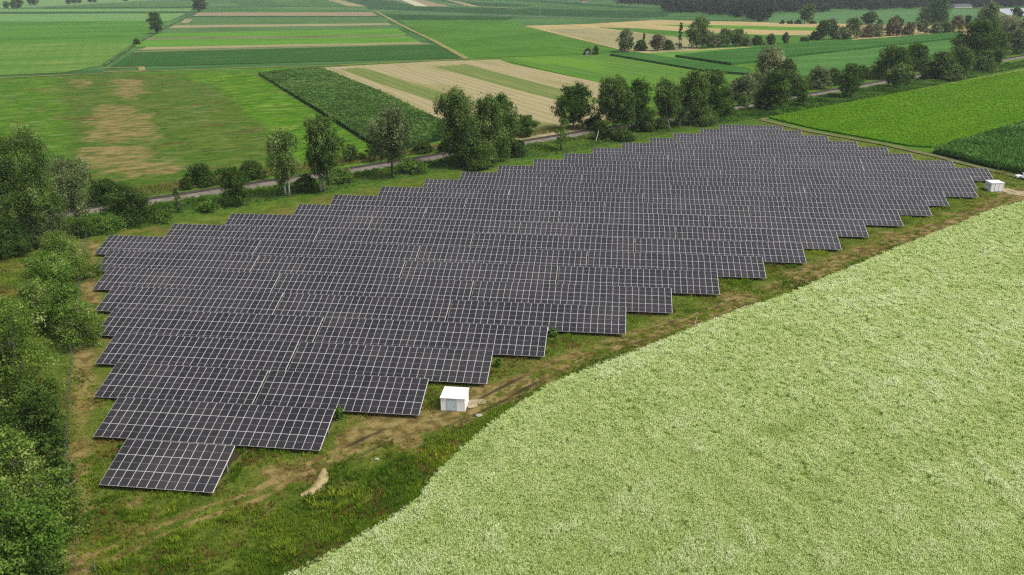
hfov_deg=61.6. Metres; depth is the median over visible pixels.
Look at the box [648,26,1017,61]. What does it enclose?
field
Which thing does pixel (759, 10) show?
wood
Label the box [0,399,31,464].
bush
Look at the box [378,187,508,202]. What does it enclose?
solar table
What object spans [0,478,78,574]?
bush
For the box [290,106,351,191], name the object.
birch tree
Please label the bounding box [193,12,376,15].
field
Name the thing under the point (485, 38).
field
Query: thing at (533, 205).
solar table
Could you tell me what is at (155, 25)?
lone tree
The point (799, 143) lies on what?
solar table
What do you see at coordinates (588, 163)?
solar table
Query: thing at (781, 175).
solar table
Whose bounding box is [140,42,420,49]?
field
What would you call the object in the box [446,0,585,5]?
field
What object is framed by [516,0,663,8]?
field
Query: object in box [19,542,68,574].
bush
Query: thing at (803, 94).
alder tree
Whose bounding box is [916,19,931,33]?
hedge tree
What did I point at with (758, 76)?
bush
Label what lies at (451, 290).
solar table
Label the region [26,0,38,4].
lone tree
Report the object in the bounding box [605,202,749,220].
solar table
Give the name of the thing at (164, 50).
field
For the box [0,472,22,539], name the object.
bush
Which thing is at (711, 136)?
solar table
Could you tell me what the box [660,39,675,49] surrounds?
hedge bush
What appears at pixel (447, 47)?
path
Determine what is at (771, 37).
hedge bush
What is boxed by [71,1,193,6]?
field
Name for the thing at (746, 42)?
hedge bush
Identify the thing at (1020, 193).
gravel patch
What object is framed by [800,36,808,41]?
hedge bush
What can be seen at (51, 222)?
bush
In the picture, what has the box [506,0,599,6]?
field
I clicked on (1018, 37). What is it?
alder tree
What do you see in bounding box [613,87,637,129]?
birch tree
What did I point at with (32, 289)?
bush
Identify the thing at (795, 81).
bush
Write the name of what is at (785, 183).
solar table
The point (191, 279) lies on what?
solar table
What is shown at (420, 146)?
bush
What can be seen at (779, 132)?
solar table
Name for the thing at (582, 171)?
solar table
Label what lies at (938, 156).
path
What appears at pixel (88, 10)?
field
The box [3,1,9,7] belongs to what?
lone tree
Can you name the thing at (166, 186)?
tall grass
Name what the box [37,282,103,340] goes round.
bush
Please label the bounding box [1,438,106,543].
bush
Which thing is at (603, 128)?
bush
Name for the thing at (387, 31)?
field
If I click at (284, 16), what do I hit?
field
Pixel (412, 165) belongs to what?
bush
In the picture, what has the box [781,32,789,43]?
hedge tree
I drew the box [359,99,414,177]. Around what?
grey poplar
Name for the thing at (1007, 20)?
willow tree
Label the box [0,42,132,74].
field
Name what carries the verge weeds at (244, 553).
on the meadow ground at (88, 356)
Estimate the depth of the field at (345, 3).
1898.53 m
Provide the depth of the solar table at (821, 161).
240.09 m
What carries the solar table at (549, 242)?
on the meadow ground at (88, 356)
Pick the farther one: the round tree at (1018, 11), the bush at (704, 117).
the round tree at (1018, 11)
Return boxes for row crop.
[610,51,749,74]
[675,31,963,64]
[785,39,957,77]
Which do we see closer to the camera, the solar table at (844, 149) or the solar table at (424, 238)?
the solar table at (424, 238)
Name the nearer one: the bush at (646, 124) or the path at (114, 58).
the bush at (646, 124)
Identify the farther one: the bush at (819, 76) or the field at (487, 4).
the field at (487, 4)
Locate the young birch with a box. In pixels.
[171,186,182,212]
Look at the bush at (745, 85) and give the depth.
369.61 m
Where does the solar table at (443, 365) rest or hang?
on the meadow ground at (88, 356)
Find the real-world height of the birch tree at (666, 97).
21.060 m
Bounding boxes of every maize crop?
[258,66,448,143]
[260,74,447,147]
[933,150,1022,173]
[934,119,1023,172]
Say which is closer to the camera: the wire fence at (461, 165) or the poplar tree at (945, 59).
the wire fence at (461, 165)
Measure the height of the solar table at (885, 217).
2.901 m
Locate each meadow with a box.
[0,74,375,216]
[15,35,1023,220]
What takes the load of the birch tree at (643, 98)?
on the meadow at (751, 66)
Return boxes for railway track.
[12,55,1023,218]
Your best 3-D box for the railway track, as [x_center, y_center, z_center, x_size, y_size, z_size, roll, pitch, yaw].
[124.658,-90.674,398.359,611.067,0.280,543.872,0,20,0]
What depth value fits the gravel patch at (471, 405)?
107.91 m
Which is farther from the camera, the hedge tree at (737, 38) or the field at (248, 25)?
the field at (248, 25)
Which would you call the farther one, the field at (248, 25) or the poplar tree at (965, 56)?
the field at (248, 25)
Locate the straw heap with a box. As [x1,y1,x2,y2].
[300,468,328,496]
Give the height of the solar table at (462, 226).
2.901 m
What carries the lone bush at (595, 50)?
on the field at (599, 66)
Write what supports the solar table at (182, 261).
on the meadow ground at (88, 356)
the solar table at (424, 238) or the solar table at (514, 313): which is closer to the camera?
the solar table at (514, 313)
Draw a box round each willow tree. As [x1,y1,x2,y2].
[752,41,797,89]
[779,53,802,81]
[991,14,1023,31]
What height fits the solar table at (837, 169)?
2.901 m
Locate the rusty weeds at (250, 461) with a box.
[0,167,1020,574]
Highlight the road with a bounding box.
[216,5,650,19]
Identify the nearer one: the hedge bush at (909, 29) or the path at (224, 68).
the path at (224, 68)
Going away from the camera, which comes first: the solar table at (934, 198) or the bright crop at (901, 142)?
the solar table at (934, 198)
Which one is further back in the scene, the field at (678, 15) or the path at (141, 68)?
the field at (678, 15)
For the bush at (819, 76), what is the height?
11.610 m
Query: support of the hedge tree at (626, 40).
on the field at (655, 24)
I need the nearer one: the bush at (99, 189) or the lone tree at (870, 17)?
the bush at (99, 189)
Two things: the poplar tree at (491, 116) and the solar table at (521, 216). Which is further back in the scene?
the poplar tree at (491, 116)
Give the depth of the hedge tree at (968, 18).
876.91 m
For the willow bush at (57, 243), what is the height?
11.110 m
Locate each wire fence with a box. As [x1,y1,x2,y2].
[59,222,96,574]
[92,116,761,222]
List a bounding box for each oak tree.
[549,79,601,127]
[697,59,732,115]
[755,69,795,109]
[869,44,920,77]
[905,41,931,69]
[948,17,1006,55]
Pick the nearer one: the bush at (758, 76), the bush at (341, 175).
the bush at (341, 175)
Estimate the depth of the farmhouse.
1465.09 m
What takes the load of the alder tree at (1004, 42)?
on the meadow at (751, 66)
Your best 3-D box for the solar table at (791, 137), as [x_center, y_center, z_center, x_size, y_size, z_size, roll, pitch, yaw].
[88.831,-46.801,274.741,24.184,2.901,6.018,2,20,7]
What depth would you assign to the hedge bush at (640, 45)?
629.56 m
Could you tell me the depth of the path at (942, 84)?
447.75 m
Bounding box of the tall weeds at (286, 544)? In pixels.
[89,432,458,574]
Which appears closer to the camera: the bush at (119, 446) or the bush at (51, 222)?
the bush at (119, 446)
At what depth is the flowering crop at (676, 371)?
97.57 m
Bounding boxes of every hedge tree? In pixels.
[615,28,634,51]
[648,32,666,50]
[675,19,683,49]
[685,14,713,47]
[718,28,735,46]
[730,28,746,44]
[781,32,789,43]
[814,19,832,39]
[825,16,840,39]
[846,17,864,38]
[883,15,900,35]
[894,15,903,35]
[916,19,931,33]
[950,15,966,30]
[965,15,971,23]
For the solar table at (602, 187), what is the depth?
211.51 m
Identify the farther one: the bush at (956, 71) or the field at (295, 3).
the field at (295, 3)
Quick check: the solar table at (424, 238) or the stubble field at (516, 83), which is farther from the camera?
the stubble field at (516, 83)
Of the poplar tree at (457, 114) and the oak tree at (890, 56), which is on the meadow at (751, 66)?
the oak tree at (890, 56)
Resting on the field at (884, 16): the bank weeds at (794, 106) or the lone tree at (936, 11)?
the lone tree at (936, 11)
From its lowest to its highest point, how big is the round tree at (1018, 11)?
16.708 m
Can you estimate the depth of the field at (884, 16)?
1182.23 m
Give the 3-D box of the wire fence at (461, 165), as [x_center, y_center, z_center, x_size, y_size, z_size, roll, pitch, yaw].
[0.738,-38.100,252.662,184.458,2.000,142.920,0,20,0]
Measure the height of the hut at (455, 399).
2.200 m
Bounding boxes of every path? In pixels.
[0,58,470,77]
[103,66,145,71]
[104,12,195,64]
[375,11,469,58]
[759,119,1023,178]
[761,69,1023,118]
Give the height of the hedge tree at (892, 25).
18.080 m
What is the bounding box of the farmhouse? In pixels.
[950,4,972,7]
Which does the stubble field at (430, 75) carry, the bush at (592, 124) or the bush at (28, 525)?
the bush at (592, 124)
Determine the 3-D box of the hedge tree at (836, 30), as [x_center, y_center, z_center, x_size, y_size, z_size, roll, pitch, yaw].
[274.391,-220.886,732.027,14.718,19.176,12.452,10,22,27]
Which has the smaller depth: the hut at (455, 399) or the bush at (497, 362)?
the hut at (455, 399)
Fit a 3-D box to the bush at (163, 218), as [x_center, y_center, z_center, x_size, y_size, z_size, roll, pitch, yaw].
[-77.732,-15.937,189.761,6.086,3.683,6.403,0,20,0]
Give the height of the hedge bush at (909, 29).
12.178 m
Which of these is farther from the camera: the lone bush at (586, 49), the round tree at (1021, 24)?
the round tree at (1021, 24)
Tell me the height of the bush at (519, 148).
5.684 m
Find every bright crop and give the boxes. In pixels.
[768,70,1023,147]
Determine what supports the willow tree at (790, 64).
on the meadow at (751, 66)
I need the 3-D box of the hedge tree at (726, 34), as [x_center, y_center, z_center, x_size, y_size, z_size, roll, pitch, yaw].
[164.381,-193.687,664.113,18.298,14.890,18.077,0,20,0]
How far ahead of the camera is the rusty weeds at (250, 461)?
93.79 m
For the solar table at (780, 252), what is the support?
on the meadow ground at (88, 356)
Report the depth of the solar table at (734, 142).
270.22 m
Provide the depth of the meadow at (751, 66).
445.69 m
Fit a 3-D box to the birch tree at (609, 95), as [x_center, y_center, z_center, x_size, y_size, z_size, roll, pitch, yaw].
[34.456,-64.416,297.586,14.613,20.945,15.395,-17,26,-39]
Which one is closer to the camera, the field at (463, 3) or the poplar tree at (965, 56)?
the poplar tree at (965, 56)
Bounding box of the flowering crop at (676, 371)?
[284,199,1023,574]
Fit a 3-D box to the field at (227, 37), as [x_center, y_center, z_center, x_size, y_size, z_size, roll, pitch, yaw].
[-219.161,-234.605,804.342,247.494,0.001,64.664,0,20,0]
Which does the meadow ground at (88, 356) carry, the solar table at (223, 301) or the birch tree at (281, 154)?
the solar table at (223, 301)
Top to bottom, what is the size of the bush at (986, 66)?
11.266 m
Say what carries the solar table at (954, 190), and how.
on the meadow ground at (88, 356)
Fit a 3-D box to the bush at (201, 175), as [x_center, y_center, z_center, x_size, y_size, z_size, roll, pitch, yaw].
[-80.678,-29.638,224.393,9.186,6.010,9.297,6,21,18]
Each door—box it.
[446,399,456,410]
[994,184,999,190]
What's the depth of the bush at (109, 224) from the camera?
182.40 m
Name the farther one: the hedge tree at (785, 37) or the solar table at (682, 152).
the hedge tree at (785, 37)
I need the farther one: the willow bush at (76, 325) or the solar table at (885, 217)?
the solar table at (885, 217)
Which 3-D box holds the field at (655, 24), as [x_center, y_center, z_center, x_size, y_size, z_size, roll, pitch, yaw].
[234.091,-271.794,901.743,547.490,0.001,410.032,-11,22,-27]
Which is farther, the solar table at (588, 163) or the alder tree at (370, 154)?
the alder tree at (370, 154)
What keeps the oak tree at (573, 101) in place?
on the stubble field at (430, 75)
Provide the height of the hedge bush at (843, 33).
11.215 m
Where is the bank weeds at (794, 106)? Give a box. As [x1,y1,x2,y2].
[18,60,1023,250]
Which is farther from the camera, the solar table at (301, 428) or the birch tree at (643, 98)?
the birch tree at (643, 98)
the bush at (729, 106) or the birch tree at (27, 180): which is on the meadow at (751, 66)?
the bush at (729, 106)
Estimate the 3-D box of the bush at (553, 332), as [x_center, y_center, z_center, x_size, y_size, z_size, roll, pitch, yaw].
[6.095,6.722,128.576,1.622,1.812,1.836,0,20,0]
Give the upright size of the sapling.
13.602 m
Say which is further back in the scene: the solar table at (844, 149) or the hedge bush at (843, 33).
the hedge bush at (843, 33)
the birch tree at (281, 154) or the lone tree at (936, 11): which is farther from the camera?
the lone tree at (936, 11)
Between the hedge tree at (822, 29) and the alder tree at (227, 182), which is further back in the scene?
the hedge tree at (822, 29)
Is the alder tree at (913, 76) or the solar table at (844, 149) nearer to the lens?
the solar table at (844, 149)
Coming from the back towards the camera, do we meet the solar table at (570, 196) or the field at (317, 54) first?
the field at (317, 54)
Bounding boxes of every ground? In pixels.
[0,0,1023,76]
[0,118,1023,574]
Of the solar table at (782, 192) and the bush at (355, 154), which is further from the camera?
the bush at (355, 154)
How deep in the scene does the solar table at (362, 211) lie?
191.22 m
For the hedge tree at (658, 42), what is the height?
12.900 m
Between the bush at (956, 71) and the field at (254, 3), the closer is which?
the bush at (956, 71)
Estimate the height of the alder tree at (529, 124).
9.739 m
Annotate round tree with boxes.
[833,61,867,96]
[1010,6,1023,18]
[1017,18,1023,28]
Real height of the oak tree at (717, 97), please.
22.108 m
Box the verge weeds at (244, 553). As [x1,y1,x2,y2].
[0,167,1023,574]
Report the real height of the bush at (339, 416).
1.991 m
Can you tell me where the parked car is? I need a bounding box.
[1014,173,1023,178]
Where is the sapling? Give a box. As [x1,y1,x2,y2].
[553,107,569,150]
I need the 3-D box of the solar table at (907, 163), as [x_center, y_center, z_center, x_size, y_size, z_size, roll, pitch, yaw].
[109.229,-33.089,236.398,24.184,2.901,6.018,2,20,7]
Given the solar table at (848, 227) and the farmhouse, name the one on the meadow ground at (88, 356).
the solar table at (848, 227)
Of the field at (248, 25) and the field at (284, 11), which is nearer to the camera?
the field at (248, 25)
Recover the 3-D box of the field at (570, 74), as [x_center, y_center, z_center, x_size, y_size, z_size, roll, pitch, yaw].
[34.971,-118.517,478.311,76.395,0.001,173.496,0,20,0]
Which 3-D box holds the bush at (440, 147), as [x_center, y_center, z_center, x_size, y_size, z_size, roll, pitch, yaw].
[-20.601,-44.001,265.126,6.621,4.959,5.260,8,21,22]
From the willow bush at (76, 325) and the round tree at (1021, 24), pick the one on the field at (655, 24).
the round tree at (1021, 24)
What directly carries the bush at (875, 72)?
on the meadow at (751, 66)
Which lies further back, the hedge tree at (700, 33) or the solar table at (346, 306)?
the hedge tree at (700, 33)
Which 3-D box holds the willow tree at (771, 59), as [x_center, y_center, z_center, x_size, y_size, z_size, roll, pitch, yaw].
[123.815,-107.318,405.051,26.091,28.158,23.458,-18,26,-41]
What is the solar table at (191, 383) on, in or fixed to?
on the meadow ground at (88, 356)
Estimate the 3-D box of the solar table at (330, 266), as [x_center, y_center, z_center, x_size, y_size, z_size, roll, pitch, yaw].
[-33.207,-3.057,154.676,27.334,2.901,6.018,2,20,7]
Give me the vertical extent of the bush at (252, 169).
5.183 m
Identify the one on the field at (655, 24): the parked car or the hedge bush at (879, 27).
the hedge bush at (879, 27)
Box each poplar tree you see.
[430,68,485,167]
[467,89,513,161]
[495,90,524,150]
[928,49,958,78]
[950,43,976,75]
[972,0,1003,33]
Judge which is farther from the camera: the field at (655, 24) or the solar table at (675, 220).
the field at (655, 24)
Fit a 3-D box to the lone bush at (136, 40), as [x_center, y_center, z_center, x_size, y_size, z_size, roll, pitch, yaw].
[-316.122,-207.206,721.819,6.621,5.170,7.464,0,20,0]
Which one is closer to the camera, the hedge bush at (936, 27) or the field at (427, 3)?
the hedge bush at (936, 27)
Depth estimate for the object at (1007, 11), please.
1310.59 m
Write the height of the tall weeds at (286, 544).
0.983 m
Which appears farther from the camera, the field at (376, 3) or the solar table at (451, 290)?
the field at (376, 3)
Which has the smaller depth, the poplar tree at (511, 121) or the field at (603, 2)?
the poplar tree at (511, 121)
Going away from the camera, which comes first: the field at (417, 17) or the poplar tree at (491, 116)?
the poplar tree at (491, 116)
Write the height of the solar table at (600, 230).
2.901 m
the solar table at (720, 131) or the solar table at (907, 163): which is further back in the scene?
the solar table at (720, 131)
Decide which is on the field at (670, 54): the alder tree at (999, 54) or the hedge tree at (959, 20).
the hedge tree at (959, 20)
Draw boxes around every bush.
[0,213,39,260]
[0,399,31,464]
[0,421,62,506]
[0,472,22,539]
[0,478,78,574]
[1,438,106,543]
[8,277,55,335]
[8,372,75,459]
[13,201,71,251]
[18,245,84,306]
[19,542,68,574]
[25,224,105,281]
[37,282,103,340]
[38,445,81,491]
[54,297,107,356]
[67,218,102,238]
[85,176,131,208]
[91,211,128,235]
[98,180,173,228]
[115,442,122,455]
[133,38,140,43]
[147,210,174,224]
[171,177,194,190]
[183,162,222,187]
[195,199,221,213]
[239,160,268,180]
[294,174,319,193]
[325,164,356,184]
[333,406,343,421]
[341,144,368,161]
[393,155,430,175]
[411,140,434,153]
[436,138,446,152]
[457,135,497,171]
[493,358,502,367]
[503,139,529,157]
[549,327,557,337]
[583,48,590,54]
[583,114,601,128]
[589,119,616,139]
[591,46,598,54]
[605,126,638,142]
[633,40,647,50]
[633,116,659,131]
[655,117,669,130]
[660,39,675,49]
[685,101,721,125]
[705,34,723,47]
[712,96,742,117]
[725,73,760,101]
[736,95,749,106]
[738,35,754,45]
[749,71,767,98]
[750,35,765,44]
[751,91,775,109]
[764,33,776,44]
[787,77,807,95]
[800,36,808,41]
[804,64,835,89]
[807,31,820,39]
[828,68,839,85]
[834,26,851,38]
[858,24,876,37]
[859,65,873,79]
[870,64,883,75]
[871,23,885,36]
[900,21,917,34]
[914,58,932,71]
[917,59,942,79]
[927,22,943,32]
[938,19,955,32]
[938,63,965,81]
[972,53,1001,71]
[1001,22,1019,31]
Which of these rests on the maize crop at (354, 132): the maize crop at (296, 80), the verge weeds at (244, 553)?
the maize crop at (296, 80)
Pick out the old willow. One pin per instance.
(12, 327)
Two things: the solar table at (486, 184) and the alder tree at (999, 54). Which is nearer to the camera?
the solar table at (486, 184)
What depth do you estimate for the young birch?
196.96 m
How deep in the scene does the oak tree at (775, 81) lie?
340.95 m
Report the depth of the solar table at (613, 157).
246.75 m
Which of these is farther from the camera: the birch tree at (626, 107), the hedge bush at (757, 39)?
the hedge bush at (757, 39)
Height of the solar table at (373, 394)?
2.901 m
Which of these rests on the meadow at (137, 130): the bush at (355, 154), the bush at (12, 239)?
the bush at (355, 154)
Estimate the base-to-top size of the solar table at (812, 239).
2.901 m
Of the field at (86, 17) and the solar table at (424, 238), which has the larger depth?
the field at (86, 17)
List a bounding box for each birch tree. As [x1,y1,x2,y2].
[0,98,69,245]
[0,150,23,215]
[41,148,96,219]
[260,122,305,197]
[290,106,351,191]
[592,71,628,128]
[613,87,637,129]
[624,77,655,128]
[651,76,682,128]
[675,89,693,125]
[679,65,713,123]
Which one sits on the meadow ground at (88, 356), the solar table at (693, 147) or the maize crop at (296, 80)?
the solar table at (693, 147)
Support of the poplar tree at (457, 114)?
on the meadow ground at (88, 356)
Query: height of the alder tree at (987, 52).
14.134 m
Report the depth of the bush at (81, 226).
178.59 m
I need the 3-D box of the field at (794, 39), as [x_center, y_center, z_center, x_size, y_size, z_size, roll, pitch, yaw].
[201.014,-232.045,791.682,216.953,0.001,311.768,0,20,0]
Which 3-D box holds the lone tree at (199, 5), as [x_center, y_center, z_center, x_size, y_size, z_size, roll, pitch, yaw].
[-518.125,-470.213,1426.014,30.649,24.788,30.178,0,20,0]
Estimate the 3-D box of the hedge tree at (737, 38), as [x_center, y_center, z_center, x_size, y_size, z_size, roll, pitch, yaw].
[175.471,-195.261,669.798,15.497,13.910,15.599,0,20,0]
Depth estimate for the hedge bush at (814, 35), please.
729.49 m
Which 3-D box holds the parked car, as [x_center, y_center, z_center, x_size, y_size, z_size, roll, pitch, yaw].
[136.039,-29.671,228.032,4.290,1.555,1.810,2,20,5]
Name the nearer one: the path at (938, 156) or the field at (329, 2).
the path at (938, 156)
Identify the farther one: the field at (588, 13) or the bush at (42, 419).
the field at (588, 13)
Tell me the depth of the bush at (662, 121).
301.57 m
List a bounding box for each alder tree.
[212,166,250,205]
[363,129,382,161]
[516,114,541,137]
[795,82,811,103]
[883,62,912,86]
[903,63,915,84]
[960,42,979,57]
[974,47,995,64]
[991,29,1014,53]
[991,47,1006,64]
[1009,28,1023,53]
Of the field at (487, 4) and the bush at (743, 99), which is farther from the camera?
the field at (487, 4)
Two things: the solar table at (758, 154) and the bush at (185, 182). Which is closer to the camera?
the bush at (185, 182)
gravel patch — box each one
[467,404,476,407]
[468,399,485,403]
[1005,190,1023,195]
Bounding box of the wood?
[613,0,1023,21]
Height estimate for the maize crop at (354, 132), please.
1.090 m
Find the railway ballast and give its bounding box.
[15,55,1023,220]
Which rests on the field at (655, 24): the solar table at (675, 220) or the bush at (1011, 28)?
the bush at (1011, 28)
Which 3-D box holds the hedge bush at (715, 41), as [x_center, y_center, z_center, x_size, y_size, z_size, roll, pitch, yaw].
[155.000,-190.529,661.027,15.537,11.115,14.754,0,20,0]
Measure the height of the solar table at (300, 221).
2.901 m
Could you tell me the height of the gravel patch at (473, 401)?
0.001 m
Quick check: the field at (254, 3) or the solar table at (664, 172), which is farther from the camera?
the field at (254, 3)
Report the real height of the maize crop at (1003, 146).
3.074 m
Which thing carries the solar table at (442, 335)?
on the meadow ground at (88, 356)
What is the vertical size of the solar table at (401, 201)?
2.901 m
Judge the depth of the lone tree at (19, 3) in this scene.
1634.20 m
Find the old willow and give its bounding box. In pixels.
[0,277,95,426]
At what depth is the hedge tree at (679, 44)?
640.34 m
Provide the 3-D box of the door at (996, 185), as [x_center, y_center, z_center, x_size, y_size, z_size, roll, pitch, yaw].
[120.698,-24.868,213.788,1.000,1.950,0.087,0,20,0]
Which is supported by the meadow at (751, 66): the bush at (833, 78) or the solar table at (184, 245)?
the bush at (833, 78)
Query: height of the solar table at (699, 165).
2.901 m
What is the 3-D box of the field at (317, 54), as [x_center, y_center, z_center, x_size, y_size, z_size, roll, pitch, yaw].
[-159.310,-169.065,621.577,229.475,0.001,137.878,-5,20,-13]
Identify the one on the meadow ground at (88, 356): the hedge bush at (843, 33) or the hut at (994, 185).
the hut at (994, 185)
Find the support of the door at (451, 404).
in the hut at (455, 399)
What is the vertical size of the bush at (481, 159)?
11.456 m
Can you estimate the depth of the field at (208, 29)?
942.09 m
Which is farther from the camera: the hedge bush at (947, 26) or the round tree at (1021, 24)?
the round tree at (1021, 24)
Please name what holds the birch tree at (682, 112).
on the meadow at (751, 66)
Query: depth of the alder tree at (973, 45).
520.01 m
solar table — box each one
[93,267,280,291]
[94,362,268,404]
[94,397,334,450]
[95,235,260,254]
[95,308,323,344]
[95,333,298,372]
[96,250,258,271]
[96,286,282,314]
[99,439,234,492]
[165,224,319,244]
[225,213,372,232]
[251,255,404,277]
[254,240,419,264]
[254,370,428,414]
[273,273,473,303]
[274,293,450,323]
[288,342,492,383]
[293,204,425,221]
[315,228,473,249]
[315,317,547,356]
[330,195,466,212]
[369,217,520,238]
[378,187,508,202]
[401,261,557,286]
[417,245,586,271]
[423,179,540,194]
[424,208,559,226]
[447,300,625,334]
[460,172,581,186]
[465,198,603,215]
[471,281,671,312]
[472,233,633,255]
[497,165,606,178]
[509,190,642,206]
[520,222,675,242]
[532,159,639,173]
[541,182,669,197]
[557,266,719,294]
[560,211,708,230]
[564,153,667,165]
[582,175,707,189]
[588,251,765,278]
[593,148,693,159]
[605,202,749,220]
[608,168,720,181]
[622,143,712,153]
[635,238,806,262]
[641,161,750,174]
[644,193,783,210]
[650,138,751,148]
[668,155,774,167]
[671,185,805,201]
[674,133,749,141]
[676,226,841,250]
[694,150,797,161]
[700,129,751,138]
[708,177,838,192]
[710,215,868,236]
[713,144,799,157]
[719,125,782,133]
[722,170,838,184]
[749,206,903,226]
[750,134,828,143]
[751,164,864,177]
[752,130,801,134]
[752,140,857,150]
[775,157,863,168]
[783,197,931,216]
[798,152,913,163]
[800,146,888,152]
[805,188,948,206]
[838,173,976,188]
[838,180,977,198]
[861,159,955,167]
[864,166,993,180]
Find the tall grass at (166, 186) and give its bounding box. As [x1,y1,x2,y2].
[80,51,1023,204]
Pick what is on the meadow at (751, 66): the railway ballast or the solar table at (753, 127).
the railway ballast
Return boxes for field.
[0,0,145,7]
[0,8,191,11]
[0,11,188,13]
[0,13,185,21]
[0,20,169,43]
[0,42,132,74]
[44,7,192,8]
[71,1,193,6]
[111,44,461,66]
[134,43,430,51]
[135,37,419,46]
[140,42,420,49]
[141,35,409,39]
[151,28,407,36]
[161,25,395,32]
[169,23,390,27]
[177,17,387,24]
[181,19,191,22]
[191,16,377,16]
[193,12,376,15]
[197,10,369,11]
[231,0,285,6]
[269,0,329,6]
[309,0,375,6]
[322,59,606,139]
[330,0,365,6]
[341,68,469,109]
[348,0,418,6]
[367,6,673,18]
[368,1,955,20]
[386,0,517,8]
[386,14,512,19]
[399,20,617,57]
[403,0,426,5]
[413,0,448,6]
[436,64,600,106]
[440,0,535,6]
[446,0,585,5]
[447,117,556,130]
[451,1,475,5]
[500,54,744,93]
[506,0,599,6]
[509,61,655,93]
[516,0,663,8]
[527,20,1023,52]
[546,28,700,52]
[561,0,660,6]
[599,27,851,48]
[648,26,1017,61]
[665,25,816,30]
[769,9,999,23]
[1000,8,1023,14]
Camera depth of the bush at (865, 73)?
449.74 m
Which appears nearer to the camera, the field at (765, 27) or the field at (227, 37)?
the field at (227, 37)
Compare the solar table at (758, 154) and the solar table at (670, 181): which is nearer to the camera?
the solar table at (670, 181)
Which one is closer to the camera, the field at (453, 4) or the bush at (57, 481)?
the bush at (57, 481)
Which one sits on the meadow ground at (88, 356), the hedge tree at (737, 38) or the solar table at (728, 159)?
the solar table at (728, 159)
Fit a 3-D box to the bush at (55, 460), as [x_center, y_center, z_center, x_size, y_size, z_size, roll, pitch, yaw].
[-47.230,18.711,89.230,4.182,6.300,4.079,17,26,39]
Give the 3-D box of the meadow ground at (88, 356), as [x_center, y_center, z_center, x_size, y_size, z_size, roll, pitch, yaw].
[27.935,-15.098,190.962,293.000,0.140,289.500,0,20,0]
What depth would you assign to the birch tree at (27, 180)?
166.28 m
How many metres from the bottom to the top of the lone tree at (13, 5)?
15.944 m
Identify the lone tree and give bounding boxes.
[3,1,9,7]
[9,1,16,8]
[12,0,23,8]
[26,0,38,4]
[145,11,163,31]
[191,0,209,11]
[797,3,817,23]
[860,11,879,23]
[915,0,952,22]
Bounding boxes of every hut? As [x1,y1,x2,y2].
[440,386,468,411]
[984,180,1004,191]
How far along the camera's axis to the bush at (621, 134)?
281.45 m
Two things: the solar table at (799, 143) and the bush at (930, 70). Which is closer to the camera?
the solar table at (799, 143)
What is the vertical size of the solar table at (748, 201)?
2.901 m
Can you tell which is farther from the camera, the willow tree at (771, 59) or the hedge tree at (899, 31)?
the hedge tree at (899, 31)
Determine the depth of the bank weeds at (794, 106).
295.88 m
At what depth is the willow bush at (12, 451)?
85.61 m
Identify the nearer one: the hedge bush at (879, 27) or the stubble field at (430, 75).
the stubble field at (430, 75)
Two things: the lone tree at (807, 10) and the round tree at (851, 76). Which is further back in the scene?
the lone tree at (807, 10)
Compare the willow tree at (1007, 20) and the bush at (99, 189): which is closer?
the bush at (99, 189)
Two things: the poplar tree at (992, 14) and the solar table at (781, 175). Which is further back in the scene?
the poplar tree at (992, 14)
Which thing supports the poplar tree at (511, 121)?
on the meadow ground at (88, 356)
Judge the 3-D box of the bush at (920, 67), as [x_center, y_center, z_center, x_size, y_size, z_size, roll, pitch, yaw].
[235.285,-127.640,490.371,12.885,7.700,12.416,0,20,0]
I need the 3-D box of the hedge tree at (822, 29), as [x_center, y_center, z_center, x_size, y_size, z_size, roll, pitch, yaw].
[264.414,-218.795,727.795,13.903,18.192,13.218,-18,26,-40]
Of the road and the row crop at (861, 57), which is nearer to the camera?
the row crop at (861, 57)
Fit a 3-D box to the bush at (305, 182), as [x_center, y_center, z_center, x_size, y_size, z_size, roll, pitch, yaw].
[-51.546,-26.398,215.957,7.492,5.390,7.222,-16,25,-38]
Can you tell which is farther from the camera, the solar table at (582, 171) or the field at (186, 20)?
the field at (186, 20)
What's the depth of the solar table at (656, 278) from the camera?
148.25 m
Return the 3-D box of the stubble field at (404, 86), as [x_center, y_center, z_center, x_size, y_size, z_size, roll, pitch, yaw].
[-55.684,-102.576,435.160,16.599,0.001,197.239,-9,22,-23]

